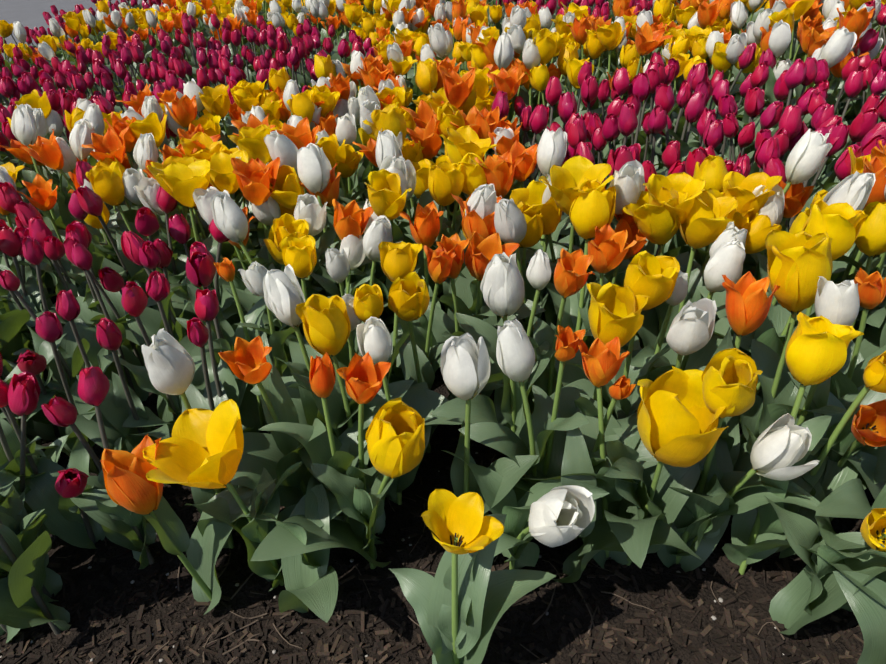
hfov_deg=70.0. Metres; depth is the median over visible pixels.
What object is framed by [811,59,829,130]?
tulip
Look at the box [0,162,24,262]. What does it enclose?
tulip
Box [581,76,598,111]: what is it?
tulip
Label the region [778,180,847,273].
tulip
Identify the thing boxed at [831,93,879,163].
tulip
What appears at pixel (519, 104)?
tulip
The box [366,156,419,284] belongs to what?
tulip
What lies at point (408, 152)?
tulip
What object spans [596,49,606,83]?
tulip
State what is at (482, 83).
tulip
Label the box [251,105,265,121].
tulip
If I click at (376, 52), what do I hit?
tulip
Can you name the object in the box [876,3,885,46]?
tulip
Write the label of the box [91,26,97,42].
tulip
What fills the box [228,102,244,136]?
tulip
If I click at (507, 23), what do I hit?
tulip
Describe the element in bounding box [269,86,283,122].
tulip
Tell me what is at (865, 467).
tulip
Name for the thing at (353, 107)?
tulip
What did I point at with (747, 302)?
tulip
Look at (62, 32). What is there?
tulip
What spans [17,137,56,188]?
tulip
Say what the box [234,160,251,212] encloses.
tulip
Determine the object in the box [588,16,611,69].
tulip
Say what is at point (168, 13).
tulip
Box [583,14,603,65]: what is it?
tulip
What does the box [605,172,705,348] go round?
tulip
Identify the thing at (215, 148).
tulip
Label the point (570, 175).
tulip
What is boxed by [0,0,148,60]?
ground
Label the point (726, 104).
tulip
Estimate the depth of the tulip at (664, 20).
3.01 m
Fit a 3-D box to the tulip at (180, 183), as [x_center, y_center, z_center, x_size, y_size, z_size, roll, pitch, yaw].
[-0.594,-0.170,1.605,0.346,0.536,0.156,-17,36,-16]
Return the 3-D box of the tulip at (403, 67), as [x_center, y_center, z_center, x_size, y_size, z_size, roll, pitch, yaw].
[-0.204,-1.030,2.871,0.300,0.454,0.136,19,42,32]
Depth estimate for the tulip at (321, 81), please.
2.29 m
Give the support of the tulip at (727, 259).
on the bed soil
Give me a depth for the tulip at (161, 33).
3.99 m
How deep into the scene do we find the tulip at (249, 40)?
4.01 m
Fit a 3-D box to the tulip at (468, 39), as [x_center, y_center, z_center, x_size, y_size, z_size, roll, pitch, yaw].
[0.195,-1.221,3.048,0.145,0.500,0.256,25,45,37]
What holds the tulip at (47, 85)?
on the bed soil
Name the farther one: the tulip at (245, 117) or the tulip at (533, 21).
the tulip at (533, 21)
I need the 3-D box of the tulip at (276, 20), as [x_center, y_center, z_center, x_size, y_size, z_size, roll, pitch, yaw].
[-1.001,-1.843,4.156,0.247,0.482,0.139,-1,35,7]
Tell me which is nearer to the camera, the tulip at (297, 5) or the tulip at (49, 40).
the tulip at (49, 40)
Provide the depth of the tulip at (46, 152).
1.89 m
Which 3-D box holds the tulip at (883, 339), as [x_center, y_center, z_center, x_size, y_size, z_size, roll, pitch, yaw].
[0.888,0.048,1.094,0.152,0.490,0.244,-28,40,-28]
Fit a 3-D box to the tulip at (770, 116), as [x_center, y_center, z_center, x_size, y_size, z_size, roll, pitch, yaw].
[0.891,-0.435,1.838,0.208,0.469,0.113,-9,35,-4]
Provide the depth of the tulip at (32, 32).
4.79 m
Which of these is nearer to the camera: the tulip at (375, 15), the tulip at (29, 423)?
the tulip at (29, 423)
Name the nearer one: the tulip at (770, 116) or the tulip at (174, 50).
the tulip at (770, 116)
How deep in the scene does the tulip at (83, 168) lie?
1.75 m
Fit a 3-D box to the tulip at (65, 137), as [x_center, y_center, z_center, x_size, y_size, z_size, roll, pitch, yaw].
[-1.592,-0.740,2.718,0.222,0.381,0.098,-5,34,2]
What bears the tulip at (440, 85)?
on the bed soil
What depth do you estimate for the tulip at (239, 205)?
1.81 m
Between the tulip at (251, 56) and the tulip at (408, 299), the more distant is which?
the tulip at (251, 56)
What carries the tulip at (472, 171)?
on the bed soil
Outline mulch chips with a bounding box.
[0,291,874,663]
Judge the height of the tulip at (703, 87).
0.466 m
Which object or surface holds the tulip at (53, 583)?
on the bed soil
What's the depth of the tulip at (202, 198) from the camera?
1.46 m
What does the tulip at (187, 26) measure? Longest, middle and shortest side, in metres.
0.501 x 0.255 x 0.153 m
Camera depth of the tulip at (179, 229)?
1.57 m
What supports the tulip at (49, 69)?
on the bed soil
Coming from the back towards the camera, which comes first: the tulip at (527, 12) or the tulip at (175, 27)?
the tulip at (175, 27)
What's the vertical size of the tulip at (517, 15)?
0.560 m
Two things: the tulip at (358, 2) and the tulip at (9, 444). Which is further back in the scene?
the tulip at (358, 2)
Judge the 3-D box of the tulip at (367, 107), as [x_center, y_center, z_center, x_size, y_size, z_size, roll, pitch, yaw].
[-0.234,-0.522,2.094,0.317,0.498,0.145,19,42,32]
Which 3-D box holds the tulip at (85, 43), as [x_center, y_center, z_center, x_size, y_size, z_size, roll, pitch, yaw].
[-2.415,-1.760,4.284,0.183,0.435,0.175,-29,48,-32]
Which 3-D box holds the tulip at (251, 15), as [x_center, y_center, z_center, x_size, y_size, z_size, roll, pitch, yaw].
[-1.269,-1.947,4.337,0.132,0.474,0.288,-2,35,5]
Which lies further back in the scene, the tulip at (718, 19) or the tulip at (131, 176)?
the tulip at (718, 19)
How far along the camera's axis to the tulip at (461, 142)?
1.60 m
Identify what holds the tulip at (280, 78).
on the bed soil
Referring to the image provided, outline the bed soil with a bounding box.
[0,66,873,663]
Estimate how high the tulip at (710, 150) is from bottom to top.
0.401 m
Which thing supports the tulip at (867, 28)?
on the bed soil
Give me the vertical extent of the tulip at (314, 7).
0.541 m
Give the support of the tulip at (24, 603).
on the bed soil
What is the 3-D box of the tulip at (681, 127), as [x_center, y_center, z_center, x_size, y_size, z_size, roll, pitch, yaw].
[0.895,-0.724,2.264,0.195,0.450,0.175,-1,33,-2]
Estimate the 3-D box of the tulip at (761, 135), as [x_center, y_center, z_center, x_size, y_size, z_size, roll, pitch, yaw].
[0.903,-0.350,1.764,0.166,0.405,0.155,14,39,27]
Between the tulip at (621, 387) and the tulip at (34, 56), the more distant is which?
the tulip at (34, 56)
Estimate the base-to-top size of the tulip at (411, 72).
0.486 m
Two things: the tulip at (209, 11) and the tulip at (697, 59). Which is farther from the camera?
the tulip at (209, 11)
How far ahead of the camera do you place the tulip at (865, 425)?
1.00 m
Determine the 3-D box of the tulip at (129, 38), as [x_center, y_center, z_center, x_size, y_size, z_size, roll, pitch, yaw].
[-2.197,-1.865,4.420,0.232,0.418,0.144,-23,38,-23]
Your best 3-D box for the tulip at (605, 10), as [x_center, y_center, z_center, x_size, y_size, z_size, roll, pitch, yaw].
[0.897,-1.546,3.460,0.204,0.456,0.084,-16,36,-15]
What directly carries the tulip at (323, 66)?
on the bed soil
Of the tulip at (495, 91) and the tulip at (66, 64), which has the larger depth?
the tulip at (66, 64)
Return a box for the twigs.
[56,454,812,663]
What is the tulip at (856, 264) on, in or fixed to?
on the bed soil
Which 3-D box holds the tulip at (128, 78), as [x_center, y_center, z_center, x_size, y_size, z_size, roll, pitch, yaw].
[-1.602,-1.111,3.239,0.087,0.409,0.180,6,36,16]
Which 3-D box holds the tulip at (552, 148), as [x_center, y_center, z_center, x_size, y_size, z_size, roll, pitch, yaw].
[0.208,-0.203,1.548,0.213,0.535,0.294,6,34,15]
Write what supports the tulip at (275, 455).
on the bed soil
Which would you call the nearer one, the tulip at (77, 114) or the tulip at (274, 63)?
the tulip at (77, 114)
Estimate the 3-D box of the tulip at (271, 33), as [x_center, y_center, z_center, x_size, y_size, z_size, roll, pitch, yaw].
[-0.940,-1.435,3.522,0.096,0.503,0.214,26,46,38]
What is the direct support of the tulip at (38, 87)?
on the bed soil
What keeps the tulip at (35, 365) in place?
on the bed soil
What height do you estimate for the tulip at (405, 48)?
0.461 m
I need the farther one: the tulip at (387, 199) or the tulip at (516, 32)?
the tulip at (516, 32)
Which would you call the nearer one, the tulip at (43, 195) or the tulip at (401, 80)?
the tulip at (43, 195)
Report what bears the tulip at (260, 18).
on the bed soil
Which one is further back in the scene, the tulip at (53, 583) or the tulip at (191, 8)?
the tulip at (191, 8)
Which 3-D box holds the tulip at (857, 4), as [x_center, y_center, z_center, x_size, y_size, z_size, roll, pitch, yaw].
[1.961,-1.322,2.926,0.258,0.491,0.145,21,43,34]
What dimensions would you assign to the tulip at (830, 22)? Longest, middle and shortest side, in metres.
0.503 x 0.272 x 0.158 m
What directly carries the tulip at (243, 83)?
on the bed soil
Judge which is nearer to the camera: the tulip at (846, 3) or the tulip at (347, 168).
the tulip at (347, 168)
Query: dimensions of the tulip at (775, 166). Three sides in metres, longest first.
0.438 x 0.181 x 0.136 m
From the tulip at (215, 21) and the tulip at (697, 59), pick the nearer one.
the tulip at (697, 59)
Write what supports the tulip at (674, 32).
on the bed soil
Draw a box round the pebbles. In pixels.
[0,441,783,661]
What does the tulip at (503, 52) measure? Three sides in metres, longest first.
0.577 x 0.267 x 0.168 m
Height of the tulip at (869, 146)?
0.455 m
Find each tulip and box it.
[0,20,12,70]
[0,36,12,63]
[0,53,30,95]
[0,77,10,102]
[0,93,21,105]
[0,104,74,229]
[0,107,15,165]
[0,132,17,166]
[0,139,36,172]
[0,151,13,163]
[0,159,24,187]
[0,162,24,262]
[0,166,54,290]
[0,182,64,324]
[0,206,12,260]
[0,219,9,268]
[0,224,31,300]
[0,227,49,350]
[0,227,55,333]
[0,269,63,370]
[0,269,119,395]
[0,308,29,364]
[0,309,19,348]
[0,353,45,473]
[0,365,62,462]
[0,366,9,379]
[0,371,40,537]
[0,378,40,444]
[0,379,68,534]
[0,490,36,642]
[0,494,43,533]
[0,505,62,602]
[0,509,44,584]
[0,523,70,634]
[1,67,12,104]
[1,230,14,266]
[2,43,14,57]
[2,76,15,98]
[2,121,29,173]
[3,121,24,172]
[3,359,15,375]
[6,117,59,182]
[7,102,15,157]
[10,21,41,86]
[10,43,28,78]
[10,97,18,103]
[11,63,56,88]
[11,85,19,99]
[12,46,22,59]
[13,56,20,82]
[13,236,89,401]
[13,438,104,548]
[14,201,74,284]
[15,89,54,169]
[15,216,78,291]
[16,108,52,215]
[16,173,71,264]
[17,77,29,94]
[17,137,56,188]
[17,146,65,196]
[17,333,66,440]
[18,216,99,331]
[19,47,29,61]
[19,58,29,71]
[19,188,28,203]
[22,43,52,69]
[22,71,35,92]
[22,129,108,207]
[24,26,34,58]
[26,36,39,70]
[26,53,42,70]
[29,29,37,45]
[29,46,43,69]
[30,65,39,85]
[32,33,39,43]
[33,30,41,47]
[35,48,90,73]
[35,57,41,69]
[35,82,42,92]
[35,311,99,474]
[36,35,57,89]
[37,90,68,143]
[38,41,70,89]
[38,57,68,92]
[38,70,53,83]
[39,26,46,34]
[39,119,131,226]
[41,77,55,88]
[41,396,155,551]
[42,170,64,216]
[43,63,70,92]
[43,80,55,94]
[43,235,99,307]
[45,12,61,52]
[45,89,56,139]
[46,89,69,145]
[46,110,62,191]
[49,18,74,64]
[50,5,77,43]
[50,31,60,56]
[50,172,102,276]
[51,57,75,91]
[53,35,67,59]
[53,97,95,180]
[53,190,117,285]
[54,71,65,79]
[54,74,66,89]
[55,15,62,22]
[56,137,76,191]
[56,289,107,419]
[57,38,89,65]
[57,87,65,127]
[58,23,65,61]
[58,63,74,89]
[58,107,90,194]
[58,108,64,127]
[59,9,80,41]
[59,89,84,119]
[60,27,76,62]
[60,92,74,144]
[61,60,73,89]
[61,114,69,143]
[62,11,109,63]
[62,147,86,223]
[63,236,145,366]
[64,23,80,57]
[64,40,89,91]
[65,77,74,88]
[65,103,104,197]
[65,128,89,158]
[65,222,127,320]
[66,68,87,98]
[67,161,115,279]
[70,101,91,156]
[70,366,155,568]
[71,203,122,266]
[71,220,110,307]
[71,242,148,401]
[72,42,89,96]
[72,65,79,73]
[72,73,86,93]
[74,35,79,42]
[75,4,81,13]
[75,49,118,95]
[75,317,168,484]
[76,10,103,41]
[76,186,172,307]
[77,24,88,38]
[77,45,90,96]
[77,58,100,99]
[80,38,92,65]
[80,179,122,251]
[81,126,145,214]
[82,8,105,57]
[84,72,94,95]
[85,48,95,92]
[85,161,176,308]
[89,34,97,41]
[89,41,104,57]
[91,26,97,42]
[91,167,168,254]
[92,50,106,91]
[92,58,103,96]
[93,91,102,96]
[93,95,133,162]
[95,0,126,32]
[95,19,106,32]
[95,76,122,111]
[96,153,137,222]
[98,267,140,294]
[99,64,125,107]
[100,12,107,33]
[101,31,125,64]
[101,73,125,112]
[101,434,255,613]
[102,34,118,86]
[102,44,122,91]
[102,111,121,134]
[103,14,115,32]
[103,112,146,210]
[103,281,206,437]
[104,74,121,102]
[105,24,117,49]
[105,89,132,154]
[108,52,118,66]
[109,133,165,239]
[111,9,123,51]
[113,46,137,93]
[113,51,137,93]
[114,58,132,154]
[115,83,152,110]
[115,207,186,302]
[116,43,153,86]
[117,27,151,64]
[117,35,133,79]
[117,45,145,92]
[118,2,158,40]
[119,6,132,27]
[120,18,127,33]
[120,106,162,162]
[121,153,146,175]
[121,231,229,341]
[121,239,188,344]
[122,91,133,150]
[123,43,137,82]
[124,31,132,63]
[124,71,131,83]
[124,81,137,95]
[125,12,134,35]
[125,240,177,347]
[126,40,132,77]
[126,46,140,90]
[126,112,189,214]
[128,32,144,73]
[130,27,157,66]
[132,10,146,40]
[132,38,143,83]
[132,107,157,161]
[133,35,153,84]
[133,177,210,250]
[136,8,157,50]
[136,17,148,46]
[136,79,144,91]
[139,63,152,91]
[140,156,195,249]
[141,95,169,154]
[142,23,159,42]
[142,328,279,548]
[142,399,343,590]
[143,159,202,250]
[145,3,161,34]
[146,10,164,55]
[146,67,153,89]
[146,159,260,306]
[146,270,213,389]
[148,35,167,61]
[149,61,160,80]
[150,4,174,42]
[151,48,164,81]
[153,84,178,144]
[154,80,161,85]
[156,10,179,65]
[156,64,188,128]
[156,187,189,331]
[157,29,169,69]
[157,53,166,66]
[157,86,177,103]
[159,5,173,45]
[159,18,178,53]
[159,94,196,130]
[159,101,171,113]
[159,144,196,221]
[160,35,172,80]
[160,39,186,76]
[160,120,177,148]
[162,0,175,29]
[162,4,173,38]
[162,81,169,90]
[164,102,187,135]
[166,11,185,59]
[166,70,179,139]
[168,56,176,72]
[169,9,178,42]
[169,10,186,59]
[169,128,176,147]
[169,214,202,319]
[170,46,187,81]
[171,24,206,48]
[171,220,246,367]
[172,58,197,111]
[173,132,225,219]
[174,2,195,44]
[175,29,188,61]
[175,87,183,94]
[176,0,194,32]
[176,91,183,98]
[176,241,247,407]
[177,47,193,80]
[177,77,199,117]
[177,128,220,148]
[178,44,184,53]
[178,317,245,431]
[180,33,206,68]
[181,0,204,33]
[181,6,209,46]
[181,12,190,59]
[181,156,243,241]
[182,18,206,68]
[182,59,196,83]
[183,79,230,148]
[183,123,203,136]
[184,15,207,60]
[184,31,191,62]
[185,2,208,41]
[186,251,276,350]
[191,115,240,198]
[192,32,211,82]
[193,31,219,68]
[193,186,281,318]
[193,207,259,246]
[194,149,257,261]
[194,289,256,432]
[195,182,234,262]
[196,0,221,29]
[196,2,222,35]
[196,47,206,68]
[196,67,229,130]
[198,63,213,87]
[199,84,238,148]
[200,10,205,23]
[200,143,257,228]
[200,257,272,432]
[203,14,210,38]
[203,108,213,119]
[204,6,217,35]
[206,17,215,45]
[207,41,215,87]
[207,49,227,84]
[208,54,218,84]
[208,68,217,86]
[210,14,233,65]
[210,190,303,361]
[211,4,231,42]
[211,28,223,45]
[211,207,255,290]
[212,0,226,8]
[214,40,221,49]
[215,68,225,85]
[216,12,233,46]
[218,45,230,84]
[218,54,229,119]
[218,336,325,506]
[219,15,253,64]
[219,80,235,126]
[220,57,231,117]
[222,5,248,45]
[222,28,230,45]
[223,17,250,69]
[224,76,236,131]
[227,94,238,130]
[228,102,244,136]
[228,124,269,223]
[229,65,242,81]
[230,88,260,112]
[230,158,280,268]
[231,0,263,29]
[231,29,243,70]
[231,113,275,135]
[231,157,285,303]
[231,192,280,259]
[232,79,266,102]
[233,54,243,68]
[233,79,252,107]
[234,0,252,45]
[234,7,250,65]
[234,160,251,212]
[236,157,270,248]
[236,235,340,361]
[237,29,253,79]
[237,125,280,230]
[238,261,294,432]
[240,69,246,79]
[241,45,253,82]
[241,111,250,123]
[242,8,267,48]
[242,26,257,70]
[243,0,259,31]
[244,9,268,54]
[244,193,339,296]
[246,32,253,52]
[246,49,256,81]
[247,26,256,82]
[249,99,282,124]
[250,0,262,30]
[250,397,424,568]
[251,42,261,75]
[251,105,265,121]
[251,264,358,437]
[252,213,322,334]
[252,226,284,335]
[253,56,258,72]
[254,28,275,75]
[255,29,266,77]
[256,4,267,27]
[256,14,265,53]
[256,67,268,86]
[257,55,269,89]
[258,352,368,526]
[260,20,272,54]
[260,89,278,104]
[262,484,337,622]
[264,24,276,88]
[264,131,339,248]
[265,49,271,60]
[266,34,294,77]
[267,12,271,20]
[269,0,305,51]
[269,58,279,69]
[269,67,289,91]
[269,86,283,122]
[269,119,282,129]
[269,165,365,295]
[270,117,331,216]
[271,13,287,52]
[271,97,290,122]
[276,0,286,29]
[276,26,283,37]
[276,51,287,66]
[277,12,291,47]
[277,35,310,82]
[278,203,293,216]
[281,0,292,37]
[283,34,302,80]
[283,79,299,114]
[285,52,311,89]
[286,13,303,61]
[287,90,314,130]
[287,115,363,197]
[288,45,299,79]
[288,60,301,92]
[288,293,413,414]
[290,0,301,36]
[290,36,301,77]
[291,294,413,516]
[292,23,310,54]
[294,40,308,84]
[295,143,372,296]
[296,23,313,66]
[297,12,304,23]
[297,34,320,80]
[297,199,388,306]
[297,352,390,543]
[299,49,309,69]
[299,163,365,293]
[301,6,309,18]
[301,18,312,79]
[302,85,308,91]
[303,33,313,59]
[305,0,322,47]
[305,58,317,82]
[306,11,320,26]
[308,83,348,146]
[310,0,325,54]
[310,65,317,81]
[310,102,321,130]
[311,25,333,56]
[311,77,330,87]
[312,85,339,142]
[312,110,337,135]
[313,0,348,55]
[314,55,335,134]
[315,101,323,107]
[315,134,363,236]
[316,130,365,200]
[317,48,327,57]
[317,146,354,295]
[320,0,336,41]
[320,21,347,34]
[321,0,337,42]
[324,37,332,54]
[325,14,342,43]
[325,248,364,371]
[326,128,401,228]
[328,24,335,59]
[329,72,361,151]
[332,3,363,62]
[332,60,345,77]
[333,63,336,76]
[333,98,347,143]
[333,144,367,207]
[335,128,376,200]
[336,0,349,30]
[336,113,363,202]
[337,12,351,38]
[337,39,349,81]
[337,284,461,424]
[338,10,345,31]
[340,234,393,328]
[341,62,364,86]
[343,26,367,63]
[343,46,350,64]
[344,36,362,82]
[346,0,364,56]
[347,0,365,57]
[347,81,356,101]
[348,14,362,26]
[348,97,364,165]
[348,169,411,333]
[349,30,356,43]
[350,50,363,89]
[351,42,361,95]
[352,94,394,159]
[352,138,377,166]
[355,199,393,325]
[356,66,390,130]
[356,316,432,504]
[357,100,379,186]
[358,85,408,167]
[358,183,368,200]
[360,10,369,27]
[360,16,374,35]
[360,54,383,71]
[363,38,371,53]
[363,102,461,234]
[363,215,392,285]
[364,0,372,12]
[365,27,389,56]
[366,47,374,57]
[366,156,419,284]
[369,13,384,26]
[369,31,379,56]
[371,45,377,56]
[372,74,409,137]
[373,0,381,31]
[374,245,455,375]
[375,130,413,242]
[376,16,392,28]
[376,40,408,81]
[376,86,409,139]
[378,7,391,34]
[378,79,394,92]
[378,161,463,296]
[378,241,421,399]
[380,4,386,14]
[382,61,412,105]
[384,0,400,14]
[384,34,395,41]
[387,42,415,111]
[388,272,502,452]
[389,56,417,99]
[389,489,555,663]
[390,6,416,59]
[392,28,416,78]
[392,156,449,307]
[393,8,404,28]
[394,22,406,77]
[394,39,412,78]
[396,75,406,91]
[396,159,450,309]
[399,0,410,8]
[399,201,442,346]
[400,100,443,159]
[400,107,416,140]
[401,145,424,212]
[402,138,422,211]
[404,32,430,98]
[404,87,412,107]
[406,31,419,84]
[407,116,459,220]
[409,8,423,66]
[410,0,415,7]
[411,15,429,28]
[411,49,433,105]
[412,17,430,64]
[412,125,496,304]
[413,95,443,162]
[415,61,444,158]
[416,0,430,33]
[421,44,435,61]
[422,58,440,92]
[423,0,450,25]
[423,8,431,20]
[424,233,503,400]
[426,87,448,113]
[428,23,447,59]
[429,155,451,219]
[429,209,496,301]
[430,17,448,56]
[430,60,453,92]
[430,252,555,435]
[432,22,449,33]
[433,56,461,145]
[434,3,445,22]
[434,110,462,155]
[435,30,452,60]
[435,66,474,157]
[437,103,464,137]
[439,96,489,152]
[439,201,502,326]
[440,333,538,513]
[442,231,519,397]
[442,450,609,569]
[443,193,501,313]
[444,1,455,41]
[444,137,460,216]
[449,0,467,66]
[449,83,475,114]
[449,184,545,326]
[450,106,495,200]
[452,14,469,47]
[452,41,465,71]
[452,153,487,194]
[453,16,474,41]
[453,17,468,70]
[455,249,550,454]
[458,42,472,61]
[458,319,594,483]
[459,22,485,72]
[459,67,520,153]
[462,23,474,69]
[464,0,478,12]
[465,5,488,24]
[466,25,476,42]
[467,61,471,70]
[469,63,498,71]
[470,50,478,68]
[472,43,488,69]
[473,0,488,24]
[473,106,506,160]
[475,16,488,26]
[475,37,496,65]
[475,150,524,244]
[477,26,488,40]
[477,26,499,44]
[483,93,511,154]
[483,198,548,337]
[487,0,503,26]
[487,66,523,142]
[487,66,529,146]
[487,90,508,156]
[487,122,522,189]
[488,80,495,155]
[489,5,501,26]
[493,127,513,198]
[493,140,577,234]
[494,0,506,34]
[494,32,533,122]
[497,0,511,33]
[499,2,523,34]
[499,117,520,199]
[502,17,508,30]
[502,20,510,32]
[504,27,534,39]
[505,63,529,132]
[507,24,564,106]
[508,94,522,121]
[509,155,613,325]
[510,5,525,60]
[510,180,604,281]
[511,58,535,93]
[513,58,537,134]
[513,325,637,501]
[514,51,534,93]
[514,96,532,144]
[515,37,558,142]
[515,375,657,538]
[516,0,537,14]
[516,28,567,134]
[516,127,568,263]
[517,0,524,5]
[517,202,543,320]
[519,105,531,148]
[519,174,594,321]
[521,7,531,38]
[524,13,556,65]
[524,63,562,127]
[524,66,538,104]
[524,171,541,187]
[527,104,548,182]
[529,0,536,13]
[529,76,561,175]
[530,61,591,147]
[533,248,634,398]
[535,0,542,5]
[535,27,556,92]
[535,92,576,182]
[536,62,557,103]
[538,7,555,59]
[538,32,569,85]
[539,160,694,282]
[540,63,561,78]
[542,113,579,174]
[544,44,593,130]
[545,117,586,236]
[546,223,639,349]
[547,0,555,13]
[547,2,591,67]
[547,122,564,131]
[550,250,679,448]
[551,0,556,29]
[551,12,579,61]
[552,0,581,18]
[552,427,702,582]
[557,57,606,120]
[557,148,571,251]
[558,0,567,7]
[559,41,582,111]
[561,141,594,244]
[561,178,615,345]
[563,11,598,64]
[563,29,596,91]
[563,32,594,84]
[564,213,574,240]
[566,17,592,62]
[568,145,573,156]
[574,160,656,254]
[574,282,648,416]
[576,337,629,568]
[578,7,599,59]
[579,178,605,271]
[579,187,647,292]
[580,0,588,6]
[580,112,595,163]
[581,29,604,110]
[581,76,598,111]
[581,97,619,145]
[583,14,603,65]
[583,43,588,57]
[583,68,631,113]
[586,122,594,160]
[587,97,623,163]
[587,218,646,284]
[588,0,594,7]
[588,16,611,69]
[588,112,609,187]
[591,22,629,109]
[591,127,606,163]
[594,55,611,77]
[595,0,604,7]
[595,0,630,75]
[595,67,629,163]
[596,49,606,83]
[597,79,635,152]
[598,21,672,137]
[601,4,609,16]
[601,88,618,121]
[602,113,620,181]
[603,14,608,21]
[603,75,649,158]
[604,5,639,64]
[604,366,727,567]
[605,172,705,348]
[606,21,631,72]
[606,143,640,228]
[607,145,633,225]
[608,56,642,100]
[610,140,679,229]
[611,15,636,66]
[611,21,636,76]
[611,187,737,349]
[612,62,658,162]
[614,16,629,96]
[614,22,667,103]
[615,298,716,418]
[616,71,664,168]
[618,36,626,68]
[618,102,637,145]
[619,44,639,102]
[622,186,687,332]
[622,271,687,381]
[624,38,634,96]
[626,94,663,172]
[627,0,634,39]
[630,238,745,370]
[633,3,641,15]
[635,80,724,162]
[636,9,652,67]
[636,14,661,62]
[639,0,647,10]
[640,62,707,169]
[641,59,649,117]
[642,15,673,60]
[642,35,689,106]
[642,112,657,171]
[643,52,677,118]
[646,240,659,256]
[648,62,665,152]
[648,68,662,154]
[648,105,667,176]
[649,12,700,82]
[649,21,677,60]
[650,5,678,52]
[653,0,670,55]
[654,64,675,130]
[655,82,673,169]
[657,64,697,142]
[657,114,671,174]
[657,188,753,298]
[657,348,809,571]
[662,27,684,66]
[662,42,676,91]
[662,53,707,116]
[663,91,705,161]
[664,21,689,89]
[664,147,707,255]
[664,221,746,347]
[664,246,680,256]
[667,58,679,126]
[668,160,685,174]
[669,7,674,20]
[671,413,819,555]
[672,55,705,113]
[672,116,722,143]
[674,0,690,9]
[674,31,740,128]
[675,6,695,53]
[676,0,728,90]
[677,36,707,92]
[679,25,711,83]
[680,211,781,316]
[681,0,707,28]
[683,79,735,155]
[683,108,715,162]
[685,155,727,265]
[686,78,712,157]
[689,70,723,146]
[690,80,710,150]
[691,94,735,159]
[696,87,764,155]
[697,199,868,428]
[698,230,846,444]
[699,128,832,269]
[702,146,715,155]
[703,119,723,148]
[706,0,738,74]
[706,19,731,79]
[706,41,743,114]
[706,43,756,109]
[708,27,731,74]
[709,58,733,80]
[711,271,824,507]
[713,15,729,24]
[714,74,752,153]
[718,0,734,20]
[722,113,753,163]
[722,312,885,606]
[723,171,781,291]
[724,102,753,162]
[724,158,734,172]
[726,32,746,117]
[728,16,735,37]
[729,8,785,98]
[729,21,794,95]
[730,0,747,38]
[730,0,747,84]
[730,43,760,100]
[731,189,827,384]
[732,28,738,34]
[732,153,750,177]
[733,166,742,174]
[734,48,775,147]
[735,45,769,120]
[735,62,768,161]
[736,59,790,129]
[737,60,768,134]
[738,75,789,132]
[738,122,754,155]
[742,8,763,31]
[743,207,809,349]
[744,20,795,109]
[744,184,784,280]
[746,0,766,14]
[749,0,763,20]
[749,70,787,161]
[749,101,783,174]
[751,276,885,456]
[753,57,817,140]
[755,129,771,171]
[755,136,779,171]
[756,252,768,290]
[760,26,790,112]
[763,157,821,231]
[764,0,769,9]
[764,127,829,258]
[765,496,885,634]
[766,171,875,307]
[768,8,793,69]
[769,0,800,8]
[769,87,821,161]
[771,0,786,11]
[772,127,788,156]
[773,59,835,160]
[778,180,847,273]
[779,0,822,59]
[779,105,801,220]
[779,351,885,557]
[781,26,856,128]
[783,92,851,176]
[784,0,814,60]
[786,7,875,108]
[786,103,826,183]
[787,108,878,183]
[787,123,849,223]
[788,121,839,195]
[788,372,885,489]
[791,17,836,97]
[792,33,862,96]
[793,15,818,60]
[795,28,833,105]
[798,21,836,61]
[801,4,872,71]
[801,43,825,116]
[801,80,828,128]
[801,144,861,211]
[809,17,839,86]
[809,56,859,127]
[809,508,885,611]
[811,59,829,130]
[812,11,823,26]
[814,103,834,189]
[815,85,827,99]
[815,124,836,184]
[815,478,871,518]
[815,484,885,582]
[816,122,885,189]
[819,115,841,127]
[822,0,838,18]
[826,51,869,114]
[826,70,863,171]
[828,0,844,82]
[830,147,870,283]
[830,268,885,398]
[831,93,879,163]
[831,449,885,499]
[832,134,885,187]
[833,571,885,663]
[834,255,885,330]
[835,68,885,149]
[835,141,885,279]
[838,28,878,118]
[838,65,865,124]
[839,37,882,111]
[840,0,848,10]
[840,156,885,282]
[845,52,878,123]
[845,58,885,120]
[847,69,885,123]
[847,118,885,124]
[849,0,883,48]
[851,67,872,115]
[851,201,885,359]
[854,0,880,54]
[854,22,871,55]
[854,43,858,55]
[856,175,885,327]
[864,0,882,59]
[866,45,885,99]
[872,0,884,36]
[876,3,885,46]
[876,97,884,121]
[877,4,885,37]
[879,277,885,307]
[880,96,885,120]
[880,323,885,347]
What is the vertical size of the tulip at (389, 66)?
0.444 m
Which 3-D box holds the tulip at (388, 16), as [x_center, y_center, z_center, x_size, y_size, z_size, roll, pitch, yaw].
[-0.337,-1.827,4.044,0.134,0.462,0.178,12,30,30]
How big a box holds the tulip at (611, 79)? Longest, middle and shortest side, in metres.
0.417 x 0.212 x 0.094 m
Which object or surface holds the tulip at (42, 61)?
on the bed soil
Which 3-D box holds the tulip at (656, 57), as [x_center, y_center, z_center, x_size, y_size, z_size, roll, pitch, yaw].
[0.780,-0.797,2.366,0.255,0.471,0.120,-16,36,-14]
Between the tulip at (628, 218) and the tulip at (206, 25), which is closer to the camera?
the tulip at (628, 218)
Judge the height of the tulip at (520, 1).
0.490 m
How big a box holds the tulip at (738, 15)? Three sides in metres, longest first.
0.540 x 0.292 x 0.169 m
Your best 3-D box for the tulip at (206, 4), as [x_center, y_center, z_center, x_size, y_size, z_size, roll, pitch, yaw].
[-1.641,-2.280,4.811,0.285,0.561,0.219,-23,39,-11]
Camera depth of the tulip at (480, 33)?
2.65 m
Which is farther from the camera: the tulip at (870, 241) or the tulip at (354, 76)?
the tulip at (354, 76)
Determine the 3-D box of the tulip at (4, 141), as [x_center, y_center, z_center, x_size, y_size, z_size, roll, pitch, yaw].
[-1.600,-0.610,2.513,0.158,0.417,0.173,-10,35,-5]

